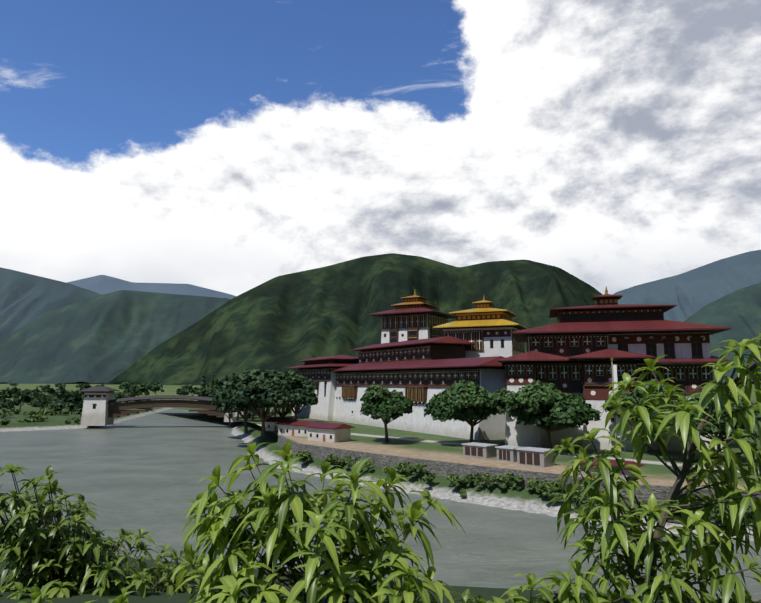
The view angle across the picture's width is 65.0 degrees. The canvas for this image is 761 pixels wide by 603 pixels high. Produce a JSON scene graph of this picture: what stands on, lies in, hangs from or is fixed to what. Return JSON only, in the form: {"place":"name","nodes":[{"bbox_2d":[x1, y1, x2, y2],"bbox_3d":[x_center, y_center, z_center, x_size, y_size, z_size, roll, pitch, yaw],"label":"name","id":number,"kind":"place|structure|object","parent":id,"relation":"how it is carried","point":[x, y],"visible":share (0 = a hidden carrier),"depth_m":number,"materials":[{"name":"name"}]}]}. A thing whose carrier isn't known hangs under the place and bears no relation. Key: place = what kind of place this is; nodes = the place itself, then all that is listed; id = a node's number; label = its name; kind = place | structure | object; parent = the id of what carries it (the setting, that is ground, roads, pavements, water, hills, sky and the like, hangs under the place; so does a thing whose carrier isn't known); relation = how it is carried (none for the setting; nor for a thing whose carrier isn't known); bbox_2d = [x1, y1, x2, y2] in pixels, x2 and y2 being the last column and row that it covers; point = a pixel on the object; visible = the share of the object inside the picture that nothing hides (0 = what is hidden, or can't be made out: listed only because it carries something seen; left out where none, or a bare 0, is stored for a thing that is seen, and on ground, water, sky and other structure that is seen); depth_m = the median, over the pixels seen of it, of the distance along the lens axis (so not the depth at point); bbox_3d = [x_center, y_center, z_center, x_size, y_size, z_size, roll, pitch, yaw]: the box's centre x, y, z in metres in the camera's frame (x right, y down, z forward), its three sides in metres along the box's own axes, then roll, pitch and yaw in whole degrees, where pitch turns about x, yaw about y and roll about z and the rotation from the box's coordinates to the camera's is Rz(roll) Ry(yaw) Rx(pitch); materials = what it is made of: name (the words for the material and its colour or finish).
{"place":"outdoors","nodes":[
{"label":"outdoors","id":0,"kind":"place"},
{"bbox_2d":[0,267,100,339],"bbox_3d":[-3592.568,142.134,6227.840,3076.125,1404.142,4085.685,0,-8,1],"label":"mountain","id":1,"kind":"structure","parent":0,"point":[26,298],"depth_m":6201.28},
{"bbox_2d":[0,290,230,383],"bbox_3d":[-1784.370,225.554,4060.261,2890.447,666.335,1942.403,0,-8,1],"label":"mountain","id":2,"kind":"structure","parent":0,"point":[105,338],"depth_m":3891.15,"materials":[{"name":"green plant"}]},
{"bbox_2d":[66,275,235,298],"bbox_3d":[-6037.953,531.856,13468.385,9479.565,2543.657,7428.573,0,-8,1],"label":"blue mountain","id":3,"kind":"structure","parent":0,"point":[102,284],"depth_m":14023.25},
{"bbox_2d":[0,408,760,601],"bbox_3d":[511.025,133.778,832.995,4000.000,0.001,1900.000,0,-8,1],"label":"river water","id":4,"kind":"structure","parent":0,"point":[150,471],"depth_m":113.95,"materials":[{"name":"grey liquid"}]},
{"bbox_2d":[0,383,760,602],"bbox_3d":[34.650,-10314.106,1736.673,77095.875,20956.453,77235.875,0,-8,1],"label":"ground","id":5,"kind":"structure","parent":0,"point":[507,498],"depth_m":112.52,"materials":[{"name":"grey stone"}]},
{"bbox_2d":[0,381,162,413],"bbox_3d":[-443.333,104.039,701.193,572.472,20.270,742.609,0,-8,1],"label":"bank trees","id":6,"kind":"object","parent":5,"relation":"on","point":[49,401],"depth_m":428.38,"materials":[{"name":"green plant"}]},
{"bbox_2d":[0,463,204,599],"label":"bush","id":7,"kind":"object","parent":5,"relation":"on","point":[83,574],"depth_m":3.62,"materials":[{"name":"green plant"}]},
{"bbox_2d":[78,386,243,425],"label":"cantilever bridge","id":8,"kind":"structure","parent":5,"relation":"on","point":[100,408],"depth_m":289.25,"materials":[{"name":"white paint"}]},
{"bbox_2d":[168,441,467,602],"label":"bush","id":9,"kind":"object","parent":5,"relation":"on","point":[279,500],"depth_m":3.07,"materials":[{"name":"green plant"}]},
{"bbox_2d":[105,253,602,385],"bbox_3d":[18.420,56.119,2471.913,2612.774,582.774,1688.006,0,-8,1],"label":"mountain","id":10,"kind":"structure","parent":5,"relation":"on","point":[282,323],"depth_m":2378.63,"materials":[{"name":"green plant"}]},
{"bbox_2d":[0,407,760,520],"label":"shrubs","id":11,"kind":"object","parent":5,"relation":"on","point":[544,487],"visible":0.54,"depth_m":116.22,"materials":[{"name":"green plant"}]},
{"bbox_2d":[18,579,746,602],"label":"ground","id":12,"kind":"structure","parent":5,"relation":"on","point":[37,595],"depth_m":2.87,"materials":[{"name":"green plant"}]},
{"bbox_2d":[277,435,760,507],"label":"embankment wall","id":13,"kind":"structure","parent":5,"relation":"on","point":[442,468],"depth_m":120.89,"materials":[{"name":"stone"}]},
{"bbox_2d":[487,558,642,602],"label":"low shrub","id":14,"kind":"object","parent":5,"relation":"on","point":[566,586],"depth_m":3.32,"materials":[{"name":"green plant"}]},
{"bbox_2d":[543,333,760,602],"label":"tree","id":15,"kind":"object","parent":5,"relation":"on","point":[728,583],"depth_m":3.57,"materials":[{"name":"green plant"}]},
{"bbox_2d":[0,0,760,295],"label":"sky","id":16,"kind":"structure","parent":0,"point":[233,147],"materials":[{"name":"white"}]},
{"bbox_2d":[168,407,760,489],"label":"terrace","id":17,"kind":"structure","parent":0,"point":[419,445],"depth_m":145.32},
{"bbox_2d":[125,368,318,435],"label":"bank trees","id":18,"kind":"object","parent":17,"relation":"on","point":[268,388],"depth_m":201.23,"materials":[{"name":"green plant"}]},
{"bbox_2d":[265,417,644,479],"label":"low outbuildings","id":19,"kind":"structure","parent":17,"relation":"on","point":[341,432],"depth_m":135.55,"materials":[{"name":"paint"}]},
{"bbox_2d":[287,287,732,451],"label":"monastery fortress","id":20,"kind":"structure","parent":17,"relation":"on","point":[422,353],"depth_m":173.59,"materials":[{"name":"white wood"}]},
{"bbox_2d":[360,379,760,461],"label":"trees","id":21,"kind":"object","parent":17,"relation":"on","point":[551,406],"depth_m":144.14,"materials":[{"name":"green plant"}]},
{"bbox_2d":[610,358,619,442],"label":"prayer flag pole","id":22,"kind":"object","parent":17,"relation":"on","point":[614,386],"visible":0.64,"depth_m":146.11,"materials":[{"name":"white fabric"}]},
{"bbox_2d":[613,250,760,321],"bbox_3d":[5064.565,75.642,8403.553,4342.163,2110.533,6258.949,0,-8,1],"label":"blue mountain","id":23,"kind":"structure","parent":0,"point":[690,293],"depth_m":8672.35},
{"bbox_2d":[684,282,760,382],"bbox_3d":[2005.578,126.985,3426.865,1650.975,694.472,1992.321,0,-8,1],"label":"mountain","id":24,"kind":"structure","parent":0,"point":[738,312],"depth_m":3416.16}
]}

